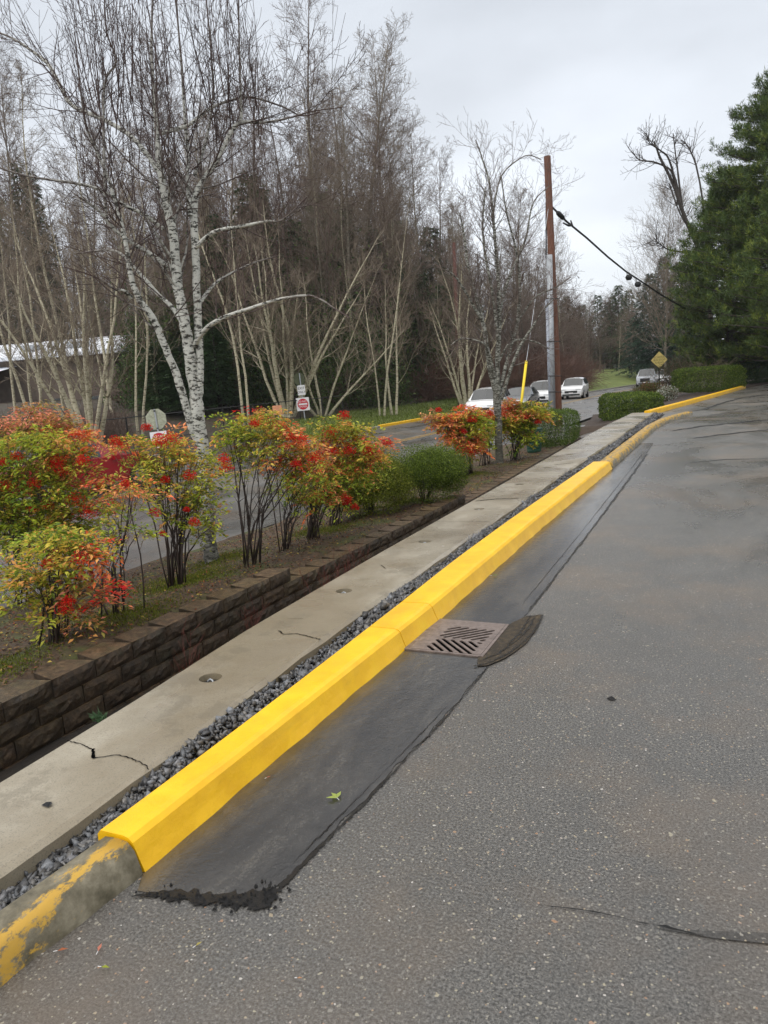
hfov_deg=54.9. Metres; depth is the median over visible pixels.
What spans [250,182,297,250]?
bare tree
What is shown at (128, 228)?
bare tree
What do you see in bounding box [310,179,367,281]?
bare tree
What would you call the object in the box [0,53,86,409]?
bare tree
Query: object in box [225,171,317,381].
fir tree
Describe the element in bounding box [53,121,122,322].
bare tree
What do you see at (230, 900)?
tar grit
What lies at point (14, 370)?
multi stem tree
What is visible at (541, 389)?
parked car
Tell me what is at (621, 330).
bare tree
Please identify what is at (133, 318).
bare tree
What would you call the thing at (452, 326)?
bare tree
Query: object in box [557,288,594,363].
bare tree
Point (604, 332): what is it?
fir tree
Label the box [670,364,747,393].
clipped hedge
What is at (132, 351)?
fir tree
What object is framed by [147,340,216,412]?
fir tree
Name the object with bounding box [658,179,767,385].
pine tree
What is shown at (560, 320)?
bare tree
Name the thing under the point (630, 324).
bare tree
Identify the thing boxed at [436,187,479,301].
bare tree
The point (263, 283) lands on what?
bare tree
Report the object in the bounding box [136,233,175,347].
bare tree
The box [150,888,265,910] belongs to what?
tar patch
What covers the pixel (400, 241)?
bare tree
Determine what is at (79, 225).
bare tree
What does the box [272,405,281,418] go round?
road sign
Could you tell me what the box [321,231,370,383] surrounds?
fir tree
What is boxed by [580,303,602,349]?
bare tree
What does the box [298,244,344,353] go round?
fir tree
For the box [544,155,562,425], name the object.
utility pole
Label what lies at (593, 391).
kerb
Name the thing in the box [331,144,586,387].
undergrowth
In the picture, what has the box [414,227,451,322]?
fir tree
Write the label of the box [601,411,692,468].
worn kerb
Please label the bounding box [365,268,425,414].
slim tree
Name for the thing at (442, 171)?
bare tree
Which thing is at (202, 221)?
bare tree
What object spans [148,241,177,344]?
bare tree
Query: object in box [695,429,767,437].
tar seam
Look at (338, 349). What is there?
fir tree
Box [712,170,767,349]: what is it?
pine tree
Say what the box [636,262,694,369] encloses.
fir tree
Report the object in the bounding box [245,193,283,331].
fir tree
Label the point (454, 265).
utility pole
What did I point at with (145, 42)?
bare tree
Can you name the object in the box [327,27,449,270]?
bare tree
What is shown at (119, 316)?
bare tree
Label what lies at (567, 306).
fir tree
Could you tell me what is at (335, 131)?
bare tree
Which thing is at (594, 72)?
sky
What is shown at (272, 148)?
bare tree
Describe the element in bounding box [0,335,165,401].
school building
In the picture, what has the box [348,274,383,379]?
fir tree
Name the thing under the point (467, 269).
bare tree
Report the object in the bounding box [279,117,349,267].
bare tree
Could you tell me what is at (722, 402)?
tar seam
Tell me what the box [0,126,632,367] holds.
wood
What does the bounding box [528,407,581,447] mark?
clipped hedge
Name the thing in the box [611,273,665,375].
fir tree
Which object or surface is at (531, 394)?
parked car
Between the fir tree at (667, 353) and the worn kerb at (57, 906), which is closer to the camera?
the worn kerb at (57, 906)
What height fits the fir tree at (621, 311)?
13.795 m
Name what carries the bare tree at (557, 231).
on the ground at (170, 417)
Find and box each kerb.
[0,836,142,987]
[98,461,611,871]
[378,418,420,427]
[423,384,635,418]
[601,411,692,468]
[644,386,745,412]
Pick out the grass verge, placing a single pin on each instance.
(614, 380)
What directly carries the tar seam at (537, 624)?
on the asphalt patch at (511, 631)
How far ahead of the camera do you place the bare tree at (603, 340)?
113.92 m
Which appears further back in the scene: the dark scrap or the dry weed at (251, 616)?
the dry weed at (251, 616)
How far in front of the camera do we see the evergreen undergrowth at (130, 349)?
48.61 m
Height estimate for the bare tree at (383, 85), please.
29.642 m
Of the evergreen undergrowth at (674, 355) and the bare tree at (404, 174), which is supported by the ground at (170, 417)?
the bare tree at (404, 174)
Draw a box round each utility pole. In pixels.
[452,242,461,404]
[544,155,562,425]
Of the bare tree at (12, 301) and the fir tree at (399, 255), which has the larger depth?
the fir tree at (399, 255)
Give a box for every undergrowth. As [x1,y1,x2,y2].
[0,350,439,443]
[80,182,482,414]
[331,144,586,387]
[393,335,617,401]
[451,265,582,373]
[672,317,767,382]
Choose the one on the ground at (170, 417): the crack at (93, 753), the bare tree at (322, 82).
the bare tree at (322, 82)
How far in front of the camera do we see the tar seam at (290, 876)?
2.73 m
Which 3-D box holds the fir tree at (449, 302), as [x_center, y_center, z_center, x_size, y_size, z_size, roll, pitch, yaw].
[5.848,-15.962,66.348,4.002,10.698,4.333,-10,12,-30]
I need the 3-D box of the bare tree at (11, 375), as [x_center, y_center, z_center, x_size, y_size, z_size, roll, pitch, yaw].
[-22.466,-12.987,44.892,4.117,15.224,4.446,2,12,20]
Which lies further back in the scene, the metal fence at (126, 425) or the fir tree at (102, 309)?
the fir tree at (102, 309)
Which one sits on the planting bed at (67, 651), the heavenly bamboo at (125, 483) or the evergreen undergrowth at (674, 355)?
the heavenly bamboo at (125, 483)
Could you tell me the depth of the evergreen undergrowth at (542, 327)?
86.44 m
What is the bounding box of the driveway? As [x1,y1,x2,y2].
[503,424,607,444]
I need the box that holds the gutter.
[138,443,652,894]
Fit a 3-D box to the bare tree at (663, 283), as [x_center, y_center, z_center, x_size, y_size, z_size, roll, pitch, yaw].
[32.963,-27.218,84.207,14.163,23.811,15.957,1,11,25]
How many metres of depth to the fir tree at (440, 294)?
63.69 m
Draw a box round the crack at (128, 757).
[92,754,148,769]
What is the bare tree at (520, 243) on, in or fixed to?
on the ground at (170, 417)
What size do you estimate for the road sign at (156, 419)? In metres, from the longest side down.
1.962 x 0.739 x 0.081 m
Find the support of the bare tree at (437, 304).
on the ground at (170, 417)
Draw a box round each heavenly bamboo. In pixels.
[0,399,99,492]
[0,423,131,605]
[0,522,134,646]
[75,454,178,615]
[100,422,234,588]
[203,408,351,566]
[231,406,339,550]
[287,411,404,539]
[316,460,387,526]
[419,404,497,474]
[474,406,504,465]
[489,397,561,460]
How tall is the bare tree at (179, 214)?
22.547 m
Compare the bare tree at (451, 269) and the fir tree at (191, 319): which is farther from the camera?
the bare tree at (451, 269)
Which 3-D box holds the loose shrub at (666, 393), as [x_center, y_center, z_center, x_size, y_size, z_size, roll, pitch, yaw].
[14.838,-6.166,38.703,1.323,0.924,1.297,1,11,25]
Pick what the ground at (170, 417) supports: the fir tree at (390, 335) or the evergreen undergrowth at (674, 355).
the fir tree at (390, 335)
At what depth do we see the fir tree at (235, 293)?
49.69 m
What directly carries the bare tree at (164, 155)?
on the ground at (170, 417)
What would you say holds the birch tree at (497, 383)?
on the planting bed at (67, 651)
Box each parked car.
[0,440,161,504]
[465,387,510,416]
[508,386,539,406]
[531,380,548,401]
[561,377,588,398]
[636,369,658,386]
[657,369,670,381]
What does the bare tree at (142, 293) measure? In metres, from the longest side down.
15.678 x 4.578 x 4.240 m
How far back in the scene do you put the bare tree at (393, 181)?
89.51 m
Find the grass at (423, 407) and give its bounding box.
[216,398,463,437]
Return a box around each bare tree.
[0,28,64,330]
[0,52,66,315]
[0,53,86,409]
[0,180,54,414]
[0,215,47,407]
[6,182,73,410]
[31,103,128,412]
[42,145,104,336]
[51,189,113,403]
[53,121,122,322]
[60,84,163,337]
[62,199,114,325]
[62,221,109,356]
[85,188,174,378]
[91,60,229,310]
[91,169,159,332]
[100,258,144,365]
[105,15,210,317]
[105,144,189,408]
[113,181,200,348]
[136,78,213,294]
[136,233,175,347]
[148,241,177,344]
[155,178,189,244]
[157,82,279,408]
[163,257,193,340]
[164,110,242,269]
[165,161,238,297]
[166,114,233,322]
[170,94,234,252]
[176,242,231,348]
[178,228,207,316]
[180,179,234,313]
[183,155,232,298]
[193,95,281,246]
[213,36,305,381]
[218,68,343,316]
[221,162,251,259]
[226,125,303,237]
[239,168,285,335]
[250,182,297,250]
[259,217,336,372]
[263,0,363,238]
[273,100,364,274]
[274,74,344,278]
[277,140,351,393]
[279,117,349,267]
[282,134,366,313]
[283,9,429,313]
[296,65,388,299]
[297,61,406,402]
[298,97,467,401]
[308,84,369,239]
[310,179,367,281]
[311,166,375,404]
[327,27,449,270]
[343,95,448,278]
[355,142,418,292]
[357,171,423,339]
[371,184,423,366]
[375,191,422,320]
[383,108,450,303]
[383,193,438,297]
[392,221,434,301]
[393,229,437,373]
[410,230,482,333]
[412,270,437,345]
[415,137,477,303]
[420,207,472,319]
[422,264,452,369]
[432,274,477,368]
[433,195,487,340]
[435,232,473,334]
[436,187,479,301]
[445,230,475,340]
[447,220,492,353]
[450,223,481,278]
[462,251,504,350]
[465,253,485,312]
[470,263,508,353]
[471,224,525,347]
[480,178,546,370]
[498,185,545,324]
[501,233,542,360]
[515,210,573,344]
[523,243,546,353]
[524,249,576,344]
[533,235,593,336]
[556,259,574,355]
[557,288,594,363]
[563,293,597,352]
[568,317,598,362]
[580,291,603,371]
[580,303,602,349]
[583,298,620,370]
[594,288,625,368]
[596,296,616,367]
[612,172,707,376]
[613,284,653,364]
[614,314,625,372]
[618,308,646,371]
[620,113,712,354]
[626,305,640,363]
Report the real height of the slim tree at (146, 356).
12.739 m
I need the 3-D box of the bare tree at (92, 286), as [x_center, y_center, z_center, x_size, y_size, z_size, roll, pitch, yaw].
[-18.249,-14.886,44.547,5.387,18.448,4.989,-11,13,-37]
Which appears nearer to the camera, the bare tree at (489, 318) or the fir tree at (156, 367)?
the fir tree at (156, 367)
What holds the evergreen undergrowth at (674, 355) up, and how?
on the mulch bed at (594, 420)
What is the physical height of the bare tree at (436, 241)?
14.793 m
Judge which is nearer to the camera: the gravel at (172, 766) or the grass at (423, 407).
the gravel at (172, 766)
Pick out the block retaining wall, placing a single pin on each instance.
(55, 701)
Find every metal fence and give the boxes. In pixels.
[87,395,343,444]
[589,351,641,372]
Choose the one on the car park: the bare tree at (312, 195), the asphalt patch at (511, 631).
the asphalt patch at (511, 631)
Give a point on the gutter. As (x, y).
(284, 815)
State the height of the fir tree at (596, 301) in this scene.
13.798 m
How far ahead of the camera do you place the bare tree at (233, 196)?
68.54 m
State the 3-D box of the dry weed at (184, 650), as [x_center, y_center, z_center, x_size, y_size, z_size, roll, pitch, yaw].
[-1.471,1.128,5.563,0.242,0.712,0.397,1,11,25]
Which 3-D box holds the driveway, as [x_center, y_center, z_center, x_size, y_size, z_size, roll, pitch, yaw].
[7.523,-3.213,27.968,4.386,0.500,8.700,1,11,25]
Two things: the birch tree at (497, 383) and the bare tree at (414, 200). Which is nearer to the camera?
the birch tree at (497, 383)
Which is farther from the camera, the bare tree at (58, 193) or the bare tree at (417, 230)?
the bare tree at (58, 193)
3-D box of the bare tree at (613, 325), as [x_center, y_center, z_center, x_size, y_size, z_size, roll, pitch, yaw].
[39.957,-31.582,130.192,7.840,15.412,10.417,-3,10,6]
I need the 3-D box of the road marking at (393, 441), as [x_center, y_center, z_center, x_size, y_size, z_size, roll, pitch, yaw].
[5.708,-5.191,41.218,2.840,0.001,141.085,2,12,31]
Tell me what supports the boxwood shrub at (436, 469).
on the planting bed at (67, 651)
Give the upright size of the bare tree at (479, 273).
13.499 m
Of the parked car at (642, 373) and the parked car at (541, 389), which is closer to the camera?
the parked car at (541, 389)
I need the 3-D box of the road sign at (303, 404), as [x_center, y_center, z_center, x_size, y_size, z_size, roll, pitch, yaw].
[-4.718,-6.518,42.536,0.796,2.978,0.385,-6,10,-12]
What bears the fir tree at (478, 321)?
on the ground at (170, 417)
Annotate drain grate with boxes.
[404,619,508,656]
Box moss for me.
[0,470,504,684]
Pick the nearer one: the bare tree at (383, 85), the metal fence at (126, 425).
the metal fence at (126, 425)
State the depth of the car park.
2.52 m
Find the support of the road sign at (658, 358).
on the mulch bed at (594, 420)
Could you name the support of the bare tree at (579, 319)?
on the ground at (170, 417)
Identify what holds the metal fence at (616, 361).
on the grass verge
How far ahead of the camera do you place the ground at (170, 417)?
42.78 m
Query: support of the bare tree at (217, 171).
on the ground at (170, 417)
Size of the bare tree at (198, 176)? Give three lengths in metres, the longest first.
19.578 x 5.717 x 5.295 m
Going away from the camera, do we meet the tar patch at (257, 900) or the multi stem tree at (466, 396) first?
the tar patch at (257, 900)
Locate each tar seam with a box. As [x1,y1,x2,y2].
[276,666,488,891]
[298,708,444,856]
[473,614,542,665]
[484,616,534,658]
[506,617,529,645]
[523,454,641,603]
[529,454,647,610]
[672,419,767,430]
[695,394,767,410]
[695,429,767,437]
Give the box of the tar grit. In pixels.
[135,879,290,912]
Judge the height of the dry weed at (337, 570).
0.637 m
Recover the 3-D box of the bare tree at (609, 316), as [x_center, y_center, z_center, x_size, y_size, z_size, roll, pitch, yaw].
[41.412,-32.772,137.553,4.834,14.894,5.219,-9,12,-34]
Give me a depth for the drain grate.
4.56 m
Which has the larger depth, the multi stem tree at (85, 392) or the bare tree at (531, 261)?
the bare tree at (531, 261)
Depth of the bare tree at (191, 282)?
46.78 m
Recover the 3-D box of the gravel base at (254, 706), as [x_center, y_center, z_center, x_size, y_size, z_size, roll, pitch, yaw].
[2.866,-0.498,10.901,0.456,0.001,28.003,1,11,25]
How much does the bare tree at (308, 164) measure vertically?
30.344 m
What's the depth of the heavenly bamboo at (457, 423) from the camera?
16.48 m
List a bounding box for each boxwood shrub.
[319,450,417,518]
[387,440,474,504]
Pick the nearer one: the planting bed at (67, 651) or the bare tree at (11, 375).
the planting bed at (67, 651)
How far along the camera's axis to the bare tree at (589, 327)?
111.31 m
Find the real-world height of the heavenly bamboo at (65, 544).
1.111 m
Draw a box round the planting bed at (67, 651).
[0,440,564,687]
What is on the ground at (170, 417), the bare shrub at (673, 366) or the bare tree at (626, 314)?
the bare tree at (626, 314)
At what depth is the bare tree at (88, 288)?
48.57 m
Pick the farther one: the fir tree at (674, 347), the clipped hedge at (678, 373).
the fir tree at (674, 347)
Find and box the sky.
[0,0,767,357]
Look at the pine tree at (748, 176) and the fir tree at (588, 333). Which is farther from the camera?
the fir tree at (588, 333)
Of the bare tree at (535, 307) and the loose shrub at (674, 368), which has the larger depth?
the bare tree at (535, 307)
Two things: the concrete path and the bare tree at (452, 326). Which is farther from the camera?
the bare tree at (452, 326)
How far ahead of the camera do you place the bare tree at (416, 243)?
78.87 m
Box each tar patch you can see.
[132,888,276,909]
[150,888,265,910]
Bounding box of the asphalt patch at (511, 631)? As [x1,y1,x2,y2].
[477,615,541,665]
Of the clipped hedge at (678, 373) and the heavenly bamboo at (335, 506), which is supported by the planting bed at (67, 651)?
the heavenly bamboo at (335, 506)
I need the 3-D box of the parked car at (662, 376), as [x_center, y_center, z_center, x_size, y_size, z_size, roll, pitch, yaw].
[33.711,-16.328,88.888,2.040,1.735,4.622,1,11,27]
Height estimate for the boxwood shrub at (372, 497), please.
1.092 m
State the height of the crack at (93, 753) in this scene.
0.001 m
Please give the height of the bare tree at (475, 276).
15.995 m
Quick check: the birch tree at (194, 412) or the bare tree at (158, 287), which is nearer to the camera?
the birch tree at (194, 412)
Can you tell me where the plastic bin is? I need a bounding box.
[527,428,542,452]
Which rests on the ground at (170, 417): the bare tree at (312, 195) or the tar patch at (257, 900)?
the bare tree at (312, 195)
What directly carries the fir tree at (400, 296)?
on the ground at (170, 417)
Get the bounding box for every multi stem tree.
[0,156,81,425]
[0,175,140,442]
[199,199,388,417]
[415,247,523,406]
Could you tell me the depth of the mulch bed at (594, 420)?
36.93 m
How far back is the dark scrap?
2.84 m
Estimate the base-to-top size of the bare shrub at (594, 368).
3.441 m
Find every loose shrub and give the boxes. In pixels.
[630,383,647,391]
[639,379,665,401]
[655,358,691,388]
[657,385,680,401]
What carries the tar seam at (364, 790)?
on the gutter
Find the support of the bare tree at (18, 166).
on the ground at (170, 417)
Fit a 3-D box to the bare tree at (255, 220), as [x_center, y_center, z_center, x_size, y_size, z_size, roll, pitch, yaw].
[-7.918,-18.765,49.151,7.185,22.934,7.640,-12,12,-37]
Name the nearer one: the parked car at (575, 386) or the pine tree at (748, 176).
the pine tree at (748, 176)
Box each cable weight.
[625,274,631,279]
[635,281,640,286]
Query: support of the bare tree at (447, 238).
on the ground at (170, 417)
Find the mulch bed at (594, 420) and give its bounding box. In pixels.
[584,378,767,426]
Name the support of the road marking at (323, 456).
on the street
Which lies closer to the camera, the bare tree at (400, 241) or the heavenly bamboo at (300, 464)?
the heavenly bamboo at (300, 464)
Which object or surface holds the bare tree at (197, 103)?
on the ground at (170, 417)
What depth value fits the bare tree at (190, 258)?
49.13 m
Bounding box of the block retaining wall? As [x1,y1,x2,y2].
[0,437,580,769]
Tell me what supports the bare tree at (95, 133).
on the ground at (170, 417)
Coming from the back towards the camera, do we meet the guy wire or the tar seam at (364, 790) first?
the guy wire
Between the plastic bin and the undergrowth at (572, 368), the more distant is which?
the undergrowth at (572, 368)
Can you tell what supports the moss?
on the planting bed at (67, 651)
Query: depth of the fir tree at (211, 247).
47.55 m
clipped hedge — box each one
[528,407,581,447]
[597,391,665,420]
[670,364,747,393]
[731,361,767,383]
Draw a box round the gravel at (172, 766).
[0,412,662,910]
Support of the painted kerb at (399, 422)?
on the ground at (170, 417)
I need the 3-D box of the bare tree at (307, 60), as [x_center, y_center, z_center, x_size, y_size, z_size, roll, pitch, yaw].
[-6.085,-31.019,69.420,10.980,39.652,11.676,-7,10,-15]
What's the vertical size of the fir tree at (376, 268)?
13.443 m
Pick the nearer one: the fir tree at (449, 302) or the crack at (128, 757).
the crack at (128, 757)
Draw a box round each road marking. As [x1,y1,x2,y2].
[32,389,632,514]
[50,384,660,508]
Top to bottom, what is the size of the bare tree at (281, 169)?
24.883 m
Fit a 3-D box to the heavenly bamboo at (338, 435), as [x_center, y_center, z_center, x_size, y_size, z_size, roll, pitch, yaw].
[-0.546,-0.510,10.275,1.725,1.816,1.085,-3,10,4]
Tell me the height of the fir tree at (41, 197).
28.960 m
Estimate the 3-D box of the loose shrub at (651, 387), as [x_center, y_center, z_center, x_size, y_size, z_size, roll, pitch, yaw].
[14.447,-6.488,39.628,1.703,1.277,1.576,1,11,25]
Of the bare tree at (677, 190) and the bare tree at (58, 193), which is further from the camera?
the bare tree at (58, 193)
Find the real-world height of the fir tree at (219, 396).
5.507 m
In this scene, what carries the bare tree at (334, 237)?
on the ground at (170, 417)
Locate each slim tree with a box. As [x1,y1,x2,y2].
[93,147,193,435]
[170,125,287,424]
[245,247,411,416]
[337,182,424,416]
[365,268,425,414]
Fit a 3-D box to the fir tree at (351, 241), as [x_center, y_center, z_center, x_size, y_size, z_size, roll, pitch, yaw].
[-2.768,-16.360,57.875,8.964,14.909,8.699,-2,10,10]
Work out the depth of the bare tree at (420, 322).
58.35 m
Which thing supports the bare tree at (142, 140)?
on the ground at (170, 417)
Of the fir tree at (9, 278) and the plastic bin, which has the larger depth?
the fir tree at (9, 278)
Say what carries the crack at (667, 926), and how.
on the car park
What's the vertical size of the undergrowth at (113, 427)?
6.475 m
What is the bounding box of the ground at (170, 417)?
[0,362,764,608]
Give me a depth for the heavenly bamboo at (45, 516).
8.73 m
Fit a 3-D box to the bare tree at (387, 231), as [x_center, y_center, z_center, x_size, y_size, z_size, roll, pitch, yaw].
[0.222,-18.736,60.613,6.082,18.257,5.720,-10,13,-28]
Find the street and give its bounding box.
[0,381,702,607]
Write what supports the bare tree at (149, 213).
on the ground at (170, 417)
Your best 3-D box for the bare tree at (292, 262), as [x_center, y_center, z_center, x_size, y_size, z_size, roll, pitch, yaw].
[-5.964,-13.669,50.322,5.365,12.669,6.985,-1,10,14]
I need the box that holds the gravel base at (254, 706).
[14,414,663,886]
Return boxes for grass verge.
[216,368,653,437]
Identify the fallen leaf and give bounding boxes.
[326,792,340,799]
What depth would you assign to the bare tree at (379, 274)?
53.25 m
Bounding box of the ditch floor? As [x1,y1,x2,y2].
[0,701,133,782]
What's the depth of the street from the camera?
16.85 m
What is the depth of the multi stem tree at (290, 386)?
42.37 m
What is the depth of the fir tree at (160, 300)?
57.61 m
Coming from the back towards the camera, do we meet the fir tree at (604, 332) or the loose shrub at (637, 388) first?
the fir tree at (604, 332)
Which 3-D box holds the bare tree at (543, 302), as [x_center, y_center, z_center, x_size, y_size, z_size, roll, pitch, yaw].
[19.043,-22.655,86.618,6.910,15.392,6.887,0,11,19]
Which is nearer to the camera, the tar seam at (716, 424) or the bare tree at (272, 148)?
the tar seam at (716, 424)
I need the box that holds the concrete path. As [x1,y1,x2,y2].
[0,412,653,891]
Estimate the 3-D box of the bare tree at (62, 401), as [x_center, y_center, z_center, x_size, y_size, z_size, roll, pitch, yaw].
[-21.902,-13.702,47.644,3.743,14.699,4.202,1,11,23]
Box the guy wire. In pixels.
[520,214,547,403]
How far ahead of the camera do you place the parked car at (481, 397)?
41.14 m
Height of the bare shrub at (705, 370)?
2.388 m
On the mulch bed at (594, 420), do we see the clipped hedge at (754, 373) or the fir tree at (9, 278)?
the clipped hedge at (754, 373)
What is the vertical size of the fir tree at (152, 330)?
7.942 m
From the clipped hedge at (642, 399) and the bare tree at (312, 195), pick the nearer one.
the clipped hedge at (642, 399)
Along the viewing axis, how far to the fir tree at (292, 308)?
52.05 m
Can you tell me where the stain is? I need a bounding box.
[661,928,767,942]
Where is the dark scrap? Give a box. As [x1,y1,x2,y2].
[42,802,51,806]
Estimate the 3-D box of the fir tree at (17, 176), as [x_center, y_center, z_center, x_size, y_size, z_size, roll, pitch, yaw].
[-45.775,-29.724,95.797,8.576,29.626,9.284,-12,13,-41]
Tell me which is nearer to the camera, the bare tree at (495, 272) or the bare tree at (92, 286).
the bare tree at (92, 286)
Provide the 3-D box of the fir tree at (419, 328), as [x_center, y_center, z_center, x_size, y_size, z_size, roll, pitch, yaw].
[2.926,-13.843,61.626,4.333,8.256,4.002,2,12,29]
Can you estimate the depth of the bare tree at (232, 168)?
44.32 m
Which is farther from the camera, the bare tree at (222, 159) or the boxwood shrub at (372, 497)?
the bare tree at (222, 159)
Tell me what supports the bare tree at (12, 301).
on the ground at (170, 417)
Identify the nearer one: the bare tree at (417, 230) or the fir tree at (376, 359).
the fir tree at (376, 359)
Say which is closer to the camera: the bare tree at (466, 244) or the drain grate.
the drain grate
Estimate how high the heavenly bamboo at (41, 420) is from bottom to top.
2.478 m
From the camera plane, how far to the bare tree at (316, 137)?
58.77 m
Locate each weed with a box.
[87,706,107,722]
[170,617,204,671]
[239,598,269,629]
[298,538,369,598]
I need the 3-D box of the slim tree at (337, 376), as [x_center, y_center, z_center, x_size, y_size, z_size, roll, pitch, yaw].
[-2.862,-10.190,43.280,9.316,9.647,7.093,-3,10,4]
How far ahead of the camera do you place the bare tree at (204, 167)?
54.36 m
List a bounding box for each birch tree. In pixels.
[0,0,399,563]
[413,111,605,463]
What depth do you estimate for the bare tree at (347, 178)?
50.16 m
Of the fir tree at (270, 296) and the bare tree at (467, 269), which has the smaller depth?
the fir tree at (270, 296)
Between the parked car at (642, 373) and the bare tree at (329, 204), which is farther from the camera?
the parked car at (642, 373)
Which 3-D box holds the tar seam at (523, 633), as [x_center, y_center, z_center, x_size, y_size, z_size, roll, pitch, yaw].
[0.803,0.762,4.522,0.071,0.001,0.827,3,12,32]
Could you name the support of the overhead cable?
attached to the utility pole at (554, 397)
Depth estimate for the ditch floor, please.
5.00 m
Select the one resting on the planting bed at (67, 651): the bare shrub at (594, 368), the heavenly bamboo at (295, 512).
the heavenly bamboo at (295, 512)
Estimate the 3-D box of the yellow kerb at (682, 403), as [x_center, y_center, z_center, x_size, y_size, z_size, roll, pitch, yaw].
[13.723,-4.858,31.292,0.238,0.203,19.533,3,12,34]
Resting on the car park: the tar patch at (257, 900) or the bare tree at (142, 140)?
the tar patch at (257, 900)
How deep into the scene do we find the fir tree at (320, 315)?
53.05 m
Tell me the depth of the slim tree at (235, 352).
38.44 m
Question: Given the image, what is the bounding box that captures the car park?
[0,384,767,1023]
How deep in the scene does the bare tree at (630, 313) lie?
109.68 m
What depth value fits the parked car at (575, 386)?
61.10 m
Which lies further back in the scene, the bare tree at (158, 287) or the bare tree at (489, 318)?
the bare tree at (489, 318)
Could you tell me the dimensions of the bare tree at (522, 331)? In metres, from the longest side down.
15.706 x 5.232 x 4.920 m
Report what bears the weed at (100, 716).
on the concrete path
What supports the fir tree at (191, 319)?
on the ground at (170, 417)
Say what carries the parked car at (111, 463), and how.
on the street
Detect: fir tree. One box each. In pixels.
[0,198,30,342]
[9,162,69,342]
[23,171,81,339]
[90,279,114,336]
[117,317,144,385]
[127,345,188,412]
[132,296,166,371]
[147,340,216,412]
[152,272,172,350]
[159,318,185,393]
[176,273,251,405]
[187,317,252,410]
[200,214,256,398]
[212,248,270,395]
[221,296,285,402]
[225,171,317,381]
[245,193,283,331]
[247,244,294,383]
[276,219,334,353]
[278,283,318,371]
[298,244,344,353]
[307,273,343,380]
[314,203,403,365]
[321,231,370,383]
[321,318,358,395]
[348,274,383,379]
[360,330,401,396]
[361,226,404,370]
[373,221,436,315]
[375,295,411,386]
[389,261,420,389]
[398,296,435,391]
[398,329,439,397]
[412,273,456,370]
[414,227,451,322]
[427,284,473,387]
[443,273,470,370]
[471,302,489,340]
[559,296,575,341]
[577,304,601,368]
[587,295,609,366]
[593,302,620,367]
[594,285,631,368]
[606,289,640,369]
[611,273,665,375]
[628,256,675,377]
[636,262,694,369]
[662,282,720,367]
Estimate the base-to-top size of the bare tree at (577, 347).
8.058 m
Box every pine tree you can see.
[658,64,767,360]
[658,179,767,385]
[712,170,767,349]
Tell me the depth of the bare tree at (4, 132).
90.77 m
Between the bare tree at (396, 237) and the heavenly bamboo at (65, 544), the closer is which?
the heavenly bamboo at (65, 544)
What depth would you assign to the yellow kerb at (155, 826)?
3.62 m
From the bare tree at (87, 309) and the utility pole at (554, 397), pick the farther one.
the bare tree at (87, 309)
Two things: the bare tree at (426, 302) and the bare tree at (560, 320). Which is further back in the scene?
the bare tree at (560, 320)
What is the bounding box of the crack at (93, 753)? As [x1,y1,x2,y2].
[91,748,94,757]
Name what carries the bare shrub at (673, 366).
on the mulch bed at (594, 420)
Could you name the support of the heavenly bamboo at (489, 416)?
on the planting bed at (67, 651)
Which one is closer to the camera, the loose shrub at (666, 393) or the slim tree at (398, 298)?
the loose shrub at (666, 393)
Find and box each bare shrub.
[562,356,603,378]
[642,350,719,388]
[659,354,744,386]
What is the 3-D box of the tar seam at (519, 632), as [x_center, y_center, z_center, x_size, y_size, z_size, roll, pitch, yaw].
[0.861,0.739,4.633,0.041,0.001,0.584,1,11,25]
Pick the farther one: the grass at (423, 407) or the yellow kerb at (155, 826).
the grass at (423, 407)
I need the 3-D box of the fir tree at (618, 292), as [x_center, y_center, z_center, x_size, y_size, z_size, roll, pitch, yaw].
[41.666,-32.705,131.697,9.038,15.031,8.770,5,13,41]
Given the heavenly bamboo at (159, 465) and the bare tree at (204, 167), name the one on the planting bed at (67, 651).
the heavenly bamboo at (159, 465)
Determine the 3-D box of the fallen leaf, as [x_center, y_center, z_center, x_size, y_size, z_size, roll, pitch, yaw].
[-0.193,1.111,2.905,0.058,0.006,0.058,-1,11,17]
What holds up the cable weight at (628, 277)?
hanging from the overhead cable
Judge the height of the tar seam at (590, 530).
0.001 m
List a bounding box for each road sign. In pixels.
[146,409,166,459]
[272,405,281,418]
[294,372,309,417]
[651,351,667,386]
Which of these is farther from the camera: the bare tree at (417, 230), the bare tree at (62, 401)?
the bare tree at (417, 230)
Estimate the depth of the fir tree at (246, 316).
47.31 m
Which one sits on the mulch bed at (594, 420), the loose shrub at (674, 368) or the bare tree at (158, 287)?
the loose shrub at (674, 368)
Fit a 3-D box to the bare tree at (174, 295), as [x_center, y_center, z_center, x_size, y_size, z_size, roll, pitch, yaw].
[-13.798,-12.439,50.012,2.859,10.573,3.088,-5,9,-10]
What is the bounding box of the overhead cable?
[553,208,684,308]
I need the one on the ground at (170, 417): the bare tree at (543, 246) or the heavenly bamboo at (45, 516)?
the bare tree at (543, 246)

